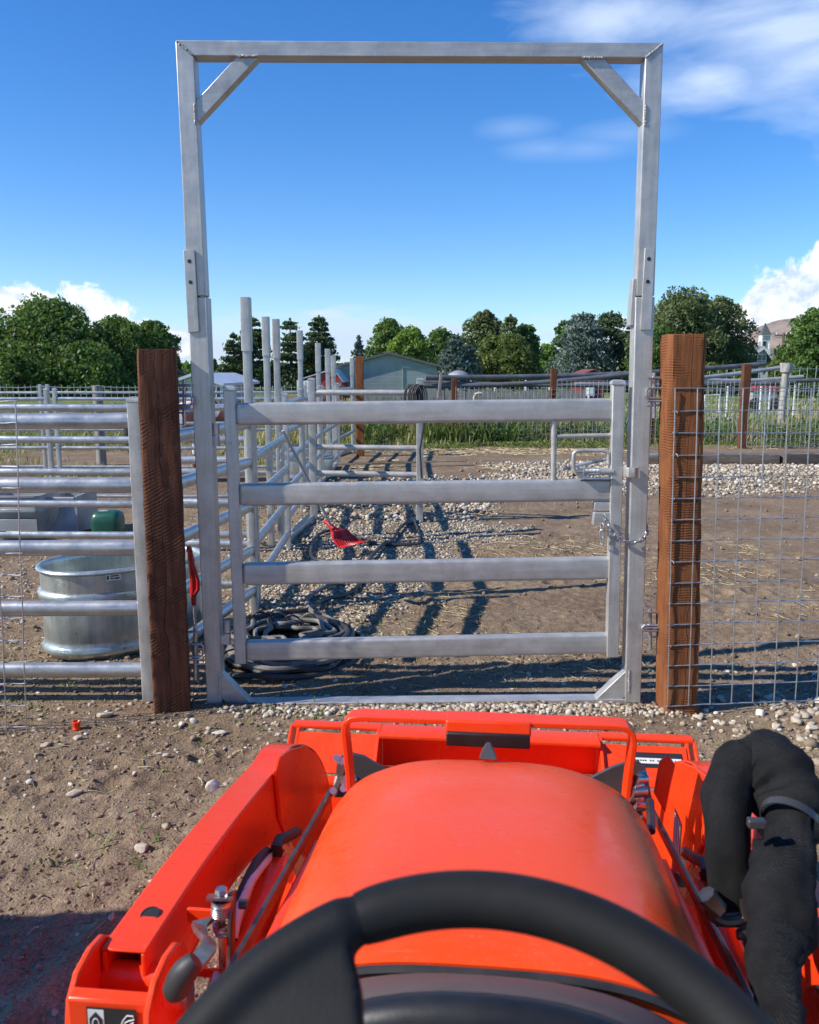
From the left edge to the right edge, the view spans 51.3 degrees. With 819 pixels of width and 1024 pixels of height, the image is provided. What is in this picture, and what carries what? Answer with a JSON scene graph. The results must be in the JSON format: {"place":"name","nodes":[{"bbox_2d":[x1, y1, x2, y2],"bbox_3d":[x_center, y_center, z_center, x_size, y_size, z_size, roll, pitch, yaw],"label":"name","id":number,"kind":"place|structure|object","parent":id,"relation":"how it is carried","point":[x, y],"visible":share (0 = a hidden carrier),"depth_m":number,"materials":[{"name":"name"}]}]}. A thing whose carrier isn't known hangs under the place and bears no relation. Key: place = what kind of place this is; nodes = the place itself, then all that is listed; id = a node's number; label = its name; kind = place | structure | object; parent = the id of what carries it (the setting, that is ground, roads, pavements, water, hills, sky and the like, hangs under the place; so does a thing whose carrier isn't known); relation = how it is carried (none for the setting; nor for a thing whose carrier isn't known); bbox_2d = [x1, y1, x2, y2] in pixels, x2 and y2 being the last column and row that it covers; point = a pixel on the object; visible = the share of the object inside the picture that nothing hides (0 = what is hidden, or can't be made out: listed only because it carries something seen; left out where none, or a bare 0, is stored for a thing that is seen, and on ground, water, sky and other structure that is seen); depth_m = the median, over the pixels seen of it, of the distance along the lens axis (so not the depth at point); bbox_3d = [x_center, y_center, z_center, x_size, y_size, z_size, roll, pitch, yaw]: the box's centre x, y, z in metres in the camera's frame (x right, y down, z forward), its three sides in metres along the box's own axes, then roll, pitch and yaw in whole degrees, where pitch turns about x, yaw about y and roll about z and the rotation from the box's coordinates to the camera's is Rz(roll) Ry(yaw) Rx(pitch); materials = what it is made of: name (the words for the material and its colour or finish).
{"place":"outdoors","nodes":[
{"label":"outdoors","id":0,"kind":"place"},
{"bbox_2d":[0,433,348,476],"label":"grass","id":1,"kind":"structure","parent":0,"point":[223,453],"depth_m":16.71,"materials":[{"name":"plant"}]},
{"bbox_2d":[0,380,818,1023],"bbox_3d":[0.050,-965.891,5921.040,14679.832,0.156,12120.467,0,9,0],"label":"ground","id":2,"kind":"structure","parent":0,"point":[544,610],"depth_m":4.53,"materials":[{"name":"brown soil"}]},
{"bbox_2d":[0,400,28,733],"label":"wire panel","id":3,"kind":"object","parent":2,"relation":"on","point":[21,596],"visible":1,"depth_m":3.73,"materials":[{"name":"metal"}]},
{"bbox_2d":[0,384,46,467],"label":"pipe panel","id":4,"kind":"object","parent":2,"relation":"on","point":[39,393],"visible":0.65,"depth_m":13.15,"materials":[{"name":"metal"}]},
{"bbox_2d":[0,388,53,476],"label":"pipe panel","id":5,"kind":"object","parent":2,"relation":"on","point":[48,447],"visible":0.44,"depth_m":9.98,"materials":[{"name":"metal"}]},
{"bbox_2d":[0,493,59,539],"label":"feed trough","id":6,"kind":"object","parent":2,"relation":"on","point":[34,518],"visible":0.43,"depth_m":8.19,"materials":[{"name":"metal"}]},
{"bbox_2d":[0,336,79,396],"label":"broadleaf tree","id":7,"kind":"object","parent":2,"relation":"on","point":[13,356],"visible":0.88,"depth_m":56.07,"materials":[{"name":"green plant"}]},
{"bbox_2d":[0,291,122,395],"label":"broadleaf tree","id":8,"kind":"object","parent":2,"relation":"on","point":[39,324],"visible":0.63,"depth_m":59.11,"materials":[{"name":"green plant"}]},
{"bbox_2d":[46,493,97,530],"bbox_3d":[-3.440,0.002,8.666,0.345,0.401,0.585,0,9,0],"label":"feed trough","id":9,"kind":"object","parent":2,"relation":"on","point":[73,519],"visible":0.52,"depth_m":8.58,"materials":[{"name":"metal"}]},
{"bbox_2d":[0,396,152,700],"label":"pipe panel","id":10,"kind":"object","parent":2,"relation":"on","point":[132,484],"visible":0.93,"depth_m":4.08,"materials":[{"name":"metal"}]},
{"bbox_2d":[38,337,137,396],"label":"broadleaf tree","id":11,"kind":"object","parent":2,"relation":"on","point":[83,354],"visible":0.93,"depth_m":57.07,"materials":[{"name":"green plant"}]},
{"bbox_2d":[91,510,124,531],"bbox_3d":[-2.977,0.109,8.428,0.290,0.267,0.240,0,9,0],"label":"waterer","id":12,"kind":"object","parent":2,"relation":"on","point":[107,520],"visible":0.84,"depth_m":8.32,"materials":[{"name":"green plastic"}]},
{"bbox_2d":[35,546,202,660],"bbox_3d":[-1.700,0.525,5.101,0.964,0.519,0.624,-6,11,-32],"label":"stock tank","id":13,"kind":"object","parent":2,"relation":"on","point":[76,578],"visible":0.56,"depth_m":4.79,"materials":[{"name":"metal"}]},
{"bbox_2d":[0,404,246,538],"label":"pipe panel","id":14,"kind":"object","parent":2,"relation":"on","point":[77,472],"visible":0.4,"depth_m":7.57,"materials":[{"name":"metal"}]},
{"bbox_2d":[92,313,159,389],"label":"broadleaf tree","id":15,"kind":"object","parent":2,"relation":"on","point":[131,331],"visible":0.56,"depth_m":61.67,"materials":[{"name":"green plant"}]},
{"bbox_2d":[125,319,181,377],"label":"broadleaf tree","id":16,"kind":"object","parent":2,"relation":"on","point":[166,338],"visible":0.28,"depth_m":63.96,"materials":[{"name":"green plant"}]},
{"bbox_2d":[137,348,190,713],"bbox_3d":[-1.146,0.275,4.027,0.178,2.058,0.176,-2,10,-13],"label":"wooden post","id":17,"kind":"object","parent":2,"relation":"on","point":[158,397],"visible":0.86,"depth_m":3.91,"materials":[{"name":"brown wood"}]},
{"bbox_2d":[188,624,203,679],"bbox_3d":[-1.034,0.677,4.108,0.097,0.278,0.027,0,9,0],"label":"pin connector","id":18,"kind":"object","parent":17,"relation":"attached to","point":[194,657],"visible":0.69,"depth_m":4.10,"materials":[{"name":"metal"}]},
{"bbox_2d":[51,388,282,497],"bbox_3d":[-2.810,-0.736,10.012,2.669,1.424,0.049,0,9,0],"label":"pipe panel","id":19,"kind":"object","parent":2,"relation":"on","point":[56,399],"visible":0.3,"depth_m":9.99,"materials":[{"name":"metal"}]},
{"bbox_2d":[0,384,342,437],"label":"wire mesh","id":20,"kind":"object","parent":2,"relation":"on","point":[123,387],"visible":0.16,"depth_m":20.62,"materials":[{"name":"metal"}]},
{"bbox_2d":[45,384,307,467],"bbox_3d":[-3.575,-1.252,13.170,3.999,1.424,0.049,0,9,0],"label":"pipe panel","id":21,"kind":"object","parent":2,"relation":"on","point":[136,392],"visible":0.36,"depth_m":13.14,"materials":[{"name":"metal"}]},
{"bbox_2d":[186,546,199,682],"bbox_3d":[-1.110,0.557,4.426,0.064,0.783,0.040,0,9,0],"label":"flag","id":22,"kind":"object","parent":2,"relation":"on","point":[194,583],"visible":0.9,"depth_m":4.38,"materials":[{"name":"metal"}]},
{"bbox_2d":[178,373,259,403],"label":"pale shed","id":23,"kind":"structure","parent":2,"relation":"on","point":[224,379],"depth_m":45.90,"materials":[{"name":"metal"}]},
{"bbox_2d":[215,332,260,388],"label":"conifer tree","id":24,"kind":"object","parent":2,"relation":"on","point":[231,348],"visible":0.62,"depth_m":76.22,"materials":[{"name":"green plant"}]},
{"bbox_2d":[222,316,273,389],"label":"conifer tree","id":25,"kind":"object","parent":2,"relation":"on","point":[257,338],"visible":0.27,"depth_m":78.07,"materials":[{"name":"green plant"}]},
{"bbox_2d":[240,297,258,607],"bbox_3d":[-1.058,-0.358,5.672,0.062,2.078,0.078,0,9,0],"label":"gate upright","id":26,"kind":"object","parent":2,"relation":"on","point":[246,325],"visible":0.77,"depth_m":5.54,"materials":[{"name":"metal"}]},
{"bbox_2d":[261,317,274,546],"bbox_3d":[-1.277,-0.700,7.734,0.062,2.088,0.078,0,9,0],"label":"gate upright","id":27,"kind":"object","parent":2,"relation":"on","point":[266,352],"visible":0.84,"depth_m":7.65,"materials":[{"name":"metal"}]},
{"bbox_2d":[0,522,539,664],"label":"gravel bed","id":28,"kind":"object","parent":2,"relation":"on","point":[330,556],"visible":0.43,"depth_m":7.55,"materials":[{"name":"gravel"}]},
{"bbox_2d":[181,430,250,606],"bbox_3d":[-1.377,-0.026,5.792,0.648,1.384,0.052,1,9,4],"label":"pipe panel","id":29,"kind":"object","parent":28,"relation":"on","point":[193,502],"visible":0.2,"depth_m":5.78,"materials":[{"name":"metal"}]},
{"bbox_2d":[180,422,258,642],"bbox_3d":[-1.151,0.090,4.989,0.057,1.414,1.358,2,9,10],"label":"pipe panel","id":30,"kind":"object","parent":28,"relation":"on","point":[192,531],"visible":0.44,"depth_m":5.34,"materials":[{"name":"metal"}]},
{"bbox_2d":[253,393,291,603],"bbox_3d":[-1.080,-0.204,6.755,0.052,1.424,1.890,0,9,-1],"label":"pipe panel","id":31,"kind":"object","parent":2,"relation":"on","point":[277,477],"visible":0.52,"depth_m":6.89,"materials":[{"name":"metal"}]},
{"bbox_2d":[281,430,366,547],"bbox_3d":[-0.726,-0.204,7.358,0.353,1.032,0.710,6,11,33],"label":"manure fork","id":32,"kind":"object","parent":31,"relation":"attached to","point":[344,538],"visible":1,"depth_m":7.52,"materials":[{"name":"red plastic"}]},
{"bbox_2d":[272,319,283,541],"bbox_3d":[-1.217,-0.729,7.932,0.062,2.080,0.078,0,9,0],"label":"gate upright","id":33,"kind":"object","parent":2,"relation":"on","point":[276,350],"visible":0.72,"depth_m":7.83,"materials":[{"name":"metal"}]},
{"bbox_2d":[270,318,312,389],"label":"conifer tree","id":34,"kind":"object","parent":2,"relation":"on","point":[288,371],"visible":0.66,"depth_m":77.83,"materials":[{"name":"green plant"}]},
{"bbox_2d":[281,388,304,532],"bbox_3d":[-1.235,-0.575,9.025,0.052,1.424,1.750,0,9,-1],"label":"pipe panel","id":35,"kind":"object","parent":2,"relation":"on","point":[299,451],"visible":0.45,"depth_m":9.37,"materials":[{"name":"metal"}]},
{"bbox_2d":[224,631,364,679],"bbox_3d":[-0.666,0.786,4.926,0.854,0.074,0.952,0,9,0],"label":"hose coil","id":36,"kind":"object","parent":2,"relation":"on","point":[319,670],"visible":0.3,"depth_m":4.54,"materials":[{"name":"rubber"}]},
{"bbox_2d":[224,627,354,671],"bbox_3d":[-0.690,0.751,4.917,0.748,0.068,0.860,0,9,0],"label":"hose coil","id":37,"kind":"object","parent":36,"relation":"on","point":[280,666],"visible":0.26,"depth_m":4.55,"materials":[{"name":"rubber"}]},
{"bbox_2d":[248,617,340,660],"bbox_3d":[-0.694,0.725,4.903,0.648,0.070,0.719,0,9,0],"label":"hose coil","id":38,"kind":"object","parent":37,"relation":"on","point":[250,632],"visible":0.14,"depth_m":5.07,"materials":[{"name":"black rubber"}]},
{"bbox_2d":[231,613,350,645],"bbox_3d":[-0.698,0.693,4.936,0.715,0.068,0.733,0,9,0],"label":"hose coil","id":39,"kind":"object","parent":38,"relation":"on","point":[340,625],"visible":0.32,"depth_m":5.06,"materials":[{"name":"rubber"}]},
{"bbox_2d":[230,614,344,640],"bbox_3d":[-0.707,0.685,4.920,0.622,0.070,0.601,6,11,32],"label":"hose coil","id":40,"kind":"object","parent":39,"relation":"on","point":[314,632],"visible":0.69,"depth_m":4.97,"materials":[{"name":"rubber"}]},
{"bbox_2d":[296,330,305,506],"bbox_3d":[-1.254,-1.048,9.907,0.064,2.074,0.078,0,9,0],"label":"gate upright","id":41,"kind":"object","parent":2,"relation":"on","point":[300,354],"visible":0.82,"depth_m":9.77,"materials":[{"name":"metal"}]},
{"bbox_2d":[273,445,333,479],"bbox_3d":[-1.620,-0.758,13.049,0.944,0.487,0.664,-1,9,-8],"label":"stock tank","id":42,"kind":"object","parent":2,"relation":"on","point":[328,463],"visible":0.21,"depth_m":12.79,"materials":[{"name":"metal"}]},
{"bbox_2d":[296,315,342,378],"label":"conifer tree","id":43,"kind":"object","parent":2,"relation":"on","point":[322,338],"visible":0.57,"depth_m":79.84,"materials":[{"name":"green plant"}]},
{"bbox_2d":[249,517,415,618],"bbox_3d":[-0.252,0.220,7.593,0.428,0.312,4.546,2,10,15],"label":"garden hose","id":44,"kind":"object","parent":2,"relation":"on","point":[337,596],"visible":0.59,"depth_m":6.05,"materials":[{"name":"rubber"}]},
{"bbox_2d":[355,356,363,455],"bbox_3d":[-0.947,-1.835,16.318,0.147,2.259,0.147,0,9,0],"label":"fence post","id":45,"kind":"object","parent":2,"relation":"on","point":[359,363],"visible":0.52,"depth_m":16.19,"materials":[{"name":"brown wood"}]},
{"bbox_2d":[309,529,417,560],"bbox_3d":[-0.699,0.309,7.878,1.136,0.048,1.147,7,12,38],"label":"garden hose","id":46,"kind":"object","parent":2,"relation":"on","point":[316,536],"visible":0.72,"depth_m":7.94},
{"bbox_2d":[0,660,767,895],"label":"weed sprigs","id":47,"kind":"object","parent":2,"relation":"on","point":[141,826],"visible":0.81,"depth_m":3.60,"materials":[{"name":"green plant"}]},
{"bbox_2d":[364,316,406,357],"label":"broadleaf tree","id":48,"kind":"object","parent":2,"relation":"on","point":[386,330],"visible":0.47,"depth_m":96.87,"materials":[{"name":"green plant"}]},
{"bbox_2d":[336,352,441,397],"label":"metal barn","id":49,"kind":"structure","parent":2,"relation":"on","point":[389,370],"depth_m":54.27,"materials":[{"name":"blue"}]},
{"bbox_2d":[5,486,804,669],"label":"grass sprigs","id":50,"kind":"object","parent":2,"relation":"on","point":[423,604],"depth_m":5.80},
{"bbox_2d":[0,676,816,965],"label":"straw","id":51,"kind":"object","parent":2,"relation":"on","point":[137,759],"visible":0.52,"depth_m":3.66,"materials":[{"name":"plant"}]},
{"bbox_2d":[0,637,818,1023],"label":"dirt clods","id":52,"kind":"object","parent":2,"relation":"on","point":[14,917],"visible":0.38,"depth_m":3.83,"materials":[{"name":"soil"}]},
{"bbox_2d":[0,483,818,681],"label":"yard clods","id":53,"kind":"object","parent":2,"relation":"on","point":[438,604],"visible":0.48,"depth_m":6.59,"materials":[{"name":"soil"}]},
{"bbox_2d":[0,658,818,1015],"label":"pebbles","id":54,"kind":"object","parent":2,"relation":"on","point":[156,814],"visible":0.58,"depth_m":3.95,"materials":[{"name":"stone"}]},
{"bbox_2d":[4,507,818,681],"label":"hay scatter","id":55,"kind":"object","parent":2,"relation":"on","point":[622,573],"visible":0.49,"depth_m":6.00,"materials":[{"name":"plant"}]},
{"bbox_2d":[386,324,438,371],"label":"broadleaf tree","id":56,"kind":"object","parent":2,"relation":"on","point":[409,342],"visible":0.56,"depth_m":89.32,"materials":[{"name":"green plant"}]},
{"bbox_2d":[354,389,472,400],"bbox_3d":[0.097,-3.028,24.877,3.500,1.153,0.080,0,9,0],"label":"plank fence","id":57,"kind":"object","parent":2,"relation":"on","point":[432,394],"visible":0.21,"depth_m":24.78,"materials":[{"name":"grey wood"}]},
{"bbox_2d":[176,40,663,703],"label":"gate arch","id":58,"kind":"structure","parent":2,"relation":"on","point":[642,110],"depth_m":3.85,"materials":[{"name":"metal"}]},
{"bbox_2d":[222,379,625,663],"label":"swing gate","id":59,"kind":"structure","parent":58,"relation":"attached to","point":[603,493],"depth_m":4.04,"materials":[{"name":"metal"}]},
{"bbox_2d":[355,422,524,445],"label":"tall weeds","id":60,"kind":"object","parent":2,"relation":"on","point":[435,428],"visible":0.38,"depth_m":19.04,"materials":[{"name":"green plant"}]},
{"bbox_2d":[65,708,818,1023],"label":"tractor","id":61,"kind":"object","parent":2,"relation":"on","point":[465,867],"visible":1,"depth_m":1.10,"materials":[{"name":"paint"}]},
{"bbox_2d":[424,326,459,374],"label":"broadleaf tree","id":62,"kind":"object","parent":2,"relation":"on","point":[439,337],"visible":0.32,"depth_m":95.16,"materials":[{"name":"green plant"}]},
{"bbox_2d":[436,333,481,391],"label":"conifer tree","id":63,"kind":"object","parent":2,"relation":"on","point":[451,360],"visible":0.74,"depth_m":70.20,"materials":[{"name":"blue plant"}]},
{"bbox_2d":[178,700,739,734],"bbox_3d":[0.219,0.953,4.045,2.561,0.058,0.447,0,9,0],"label":"gravel strip","id":64,"kind":"object","parent":2,"relation":"on","point":[589,709],"visible":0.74,"depth_m":4.06,"materials":[{"name":"gravel"}]},
{"bbox_2d":[457,309,502,388],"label":"broadleaf tree","id":65,"kind":"object","parent":2,"relation":"on","point":[486,321],"visible":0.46,"depth_m":83.43,"materials":[{"name":"green plant"}]},
{"bbox_2d":[474,334,513,390],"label":"broadleaf tree","id":66,"kind":"object","parent":2,"relation":"on","point":[489,345],"visible":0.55,"depth_m":74.02,"materials":[{"name":"green plant"}]},
{"bbox_2d":[480,331,543,390],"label":"broadleaf tree","id":67,"kind":"object","parent":2,"relation":"on","point":[519,359],"visible":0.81,"depth_m":73.04,"materials":[{"name":"green plant"}]},
{"bbox_2d":[468,388,585,424],"bbox_3d":[3.447,-3.076,25.173,3.500,1.153,0.080,0,9,0],"label":"plank fence","id":68,"kind":"object","parent":2,"relation":"on","point":[570,395],"visible":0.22,"depth_m":25.07,"materials":[{"name":"grey wood"}]},
{"bbox_2d":[517,323,545,388],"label":"broadleaf tree","id":69,"kind":"object","parent":2,"relation":"on","point":[528,330],"visible":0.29,"depth_m":82.86,"materials":[{"name":"green plant"}]},
{"bbox_2d":[544,320,577,379],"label":"broadleaf tree","id":70,"kind":"object","parent":2,"relation":"on","point":[558,330],"visible":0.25,"depth_m":78.18,"materials":[{"name":"green plant"}]},
{"bbox_2d":[349,445,787,470],"bbox_3d":[3.513,-1.102,16.392,9.167,0.104,4.922,0,9,0],"label":"hay","id":71,"kind":"object","parent":2,"relation":"on","point":[477,451],"visible":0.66,"depth_m":17.09,"materials":[{"name":"plant"}]},
{"bbox_2d":[542,311,617,391],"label":"conifer tree","id":72,"kind":"object","parent":2,"relation":"on","point":[581,347],"visible":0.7,"depth_m":69.71,"materials":[{"name":"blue plant"}]},
{"bbox_2d":[341,438,818,448],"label":"ground cover","id":73,"kind":"object","parent":2,"relation":"on","point":[521,443],"visible":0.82,"depth_m":18.39,"materials":[{"name":"green plant"}]},
{"bbox_2d":[577,310,629,390],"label":"conifer tree","id":74,"kind":"object","parent":2,"relation":"on","point":[608,322],"visible":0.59,"depth_m":71.70,"materials":[{"name":"green plant"}]},
{"bbox_2d":[623,324,674,394],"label":"broadleaf tree","id":75,"kind":"object","parent":2,"relation":"on","point":[659,331],"visible":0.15,"depth_m":61.98,"materials":[{"name":"green plant"}]},
{"bbox_2d":[650,392,654,443],"bbox_3d":[5.471,-1.948,19.339,0.132,1.508,0.132,0,9,0],"label":"fence post","id":76,"kind":"object","parent":2,"relation":"on","point":[652,429],"visible":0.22,"depth_m":19.28,"materials":[{"name":"brown wood"}]},
{"bbox_2d":[557,380,740,443],"bbox_3d":[5.407,-2.251,19.218,4.213,1.438,0.009,0,9,0],"label":"wire mesh","id":77,"kind":"object","parent":76,"relation":"attached to","point":[705,416],"visible":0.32,"depth_m":19.21,"materials":[{"name":"metal"}]},
{"bbox_2d":[616,285,732,390],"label":"broadleaf tree","id":78,"kind":"object","parent":2,"relation":"on","point":[687,313],"visible":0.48,"depth_m":63.24,"materials":[{"name":"green plant"}]},
{"bbox_2d":[656,333,706,714],"bbox_3d":[1.265,0.245,4.011,0.235,2.122,0.176,0,9,0],"label":"wooden post","id":79,"kind":"object","parent":2,"relation":"on","point":[682,360],"visible":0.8,"depth_m":3.91,"materials":[{"name":"brown wood"}]},
{"bbox_2d":[665,387,818,706],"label":"wire panel","id":80,"kind":"object","parent":79,"relation":"attached to","point":[736,560],"visible":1,"depth_m":3.90,"materials":[{"name":"metal"}]},
{"bbox_2d":[649,453,779,464],"bbox_3d":[5.191,-0.922,14.881,2.350,0.220,0.240,1,9,7],"label":"landscape timber","id":81,"kind":"object","parent":2,"relation":"on","point":[746,459],"visible":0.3,"depth_m":14.71,"materials":[{"name":"wood"}]},
{"bbox_2d":[693,294,762,387],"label":"broadleaf tree","id":82,"kind":"object","parent":2,"relation":"on","point":[733,328],"visible":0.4,"depth_m":65.54,"materials":[{"name":"green plant"}]},
{"bbox_2d":[659,367,818,423],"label":"wire mesh","id":83,"kind":"object","parent":2,"relation":"on","point":[716,401],"visible":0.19,"depth_m":23.81,"materials":[{"name":"metal"}]},
{"bbox_2d":[737,364,751,448],"bbox_3d":[7.090,-2.060,18.105,0.157,2.128,0.157,0,9,0],"label":"fence post","id":84,"kind":"object","parent":2,"relation":"on","point":[746,369],"visible":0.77,"depth_m":18.02,"materials":[{"name":"brown wood"}]},
{"bbox_2d":[746,382,818,448],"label":"wire mesh","id":85,"kind":"object","parent":84,"relation":"attached to","point":[782,419],"visible":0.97,"depth_m":17.99,"materials":[{"name":"metal"}]},
{"bbox_2d":[744,691,818,766],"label":"loose stones","id":86,"kind":"object","parent":2,"relation":"on","point":[809,743],"visible":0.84,"depth_m":3.98,"materials":[{"name":"stone"}]},
{"bbox_2d":[778,363,793,426],"bbox_3d":[8.976,-2.596,20.449,0.310,1.929,0.310,0,9,0],"label":"gate post","id":87,"kind":"object","parent":2,"relation":"on","point":[786,369],"visible":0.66,"depth_m":20.33,"materials":[{"name":"white metal"}]},
{"bbox_2d":[424,378,818,387],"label":"long pipe","id":88,"kind":"object","parent":87,"relation":"attached to","point":[805,380],"visible":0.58,"depth_m":20.43,"materials":[{"name":"metal"}]},
{"bbox_2d":[407,372,628,387],"bbox_3d":[2.714,-3.155,20.307,5.558,0.412,0.120,-1,9,-5],"label":"long pipe","id":89,"kind":"object","parent":88,"relation":"on","point":[522,383],"visible":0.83,"depth_m":20.27,"materials":[{"name":"metal"}]},
{"bbox_2d":[425,362,765,379],"bbox_3d":[4.807,-3.491,21.063,9.163,0.461,0.124,-2,10,-14],"label":"long pipe","id":90,"kind":"object","parent":88,"relation":"on","point":[559,376],"visible":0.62,"depth_m":20.61,"materials":[{"name":"metal"}]},
{"bbox_2d":[574,365,794,385],"bbox_3d":[6.763,-3.345,20.834,5.737,0.549,0.100,-2,9,-10],"label":"long pipe","id":91,"kind":"object","parent":88,"relation":"on","point":[738,373],"visible":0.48,"depth_m":20.98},
{"bbox_2d":[769,307,818,396],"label":"broadleaf tree","id":92,"kind":"object","parent":2,"relation":"on","point":[805,330],"visible":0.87,"depth_m":56.21,"materials":[{"name":"green plant"}]},
{"bbox_2d":[771,369,818,397],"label":"bush","id":93,"kind":"object","parent":2,"relation":"on","point":[802,372],"visible":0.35,"depth_m":53.87,"materials":[{"name":"green plant"}]},
{"bbox_2d":[0,421,818,447],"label":"fence line grass","id":94,"kind":"structure","parent":0,"point":[708,439],"depth_m":19.47,"materials":[{"name":"plant"}]},
{"bbox_2d":[0,0,818,363],"label":"sky","id":95,"kind":"structure","parent":0,"point":[426,196],"materials":[{"name":"blue"}]},
{"bbox_2d":[29,396,818,427],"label":"meadow grass","id":96,"kind":"structure","parent":0,"point":[800,407],"depth_m":34.94,"materials":[{"name":"plant"}]},
{"bbox_2d":[242,459,818,524],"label":"gravel bank","id":97,"kind":"structure","parent":0,"point":[466,507],"depth_m":12.24,"materials":[{"name":"gravel"}]},
{"bbox_2d":[307,378,423,522],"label":"cross gate","id":98,"kind":"structure","parent":97,"relation":"on","point":[314,447],"depth_m":9.13,"materials":[{"name":"metal"}]},
{"bbox_2d":[404,384,427,478],"bbox_3d":[0.063,-0.839,8.932,0.251,0.989,0.075,0,9,0],"label":"cable hank","id":99,"kind":"object","parent":98,"relation":"hanging from","point":[416,391],"visible":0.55,"depth_m":8.87,"materials":[{"name":"black rubber"}]},
{"bbox_2d":[779,453,818,464],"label":"landscape timber","id":100,"kind":"object","parent":97,"relation":"on","point":[799,459],"visible":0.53,"depth_m":14.55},
{"bbox_2d":[289,407,818,444],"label":"tall dry grass","id":101,"kind":"structure","parent":0,"point":[345,427],"depth_m":19.89,"materials":[{"name":"plant"}]},
{"bbox_2d":[742,318,813,358],"bbox_3d":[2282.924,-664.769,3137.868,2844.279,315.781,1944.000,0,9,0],"label":"hills","id":102,"kind":"structure","parent":0,"point":[779,327],"depth_m":3303.23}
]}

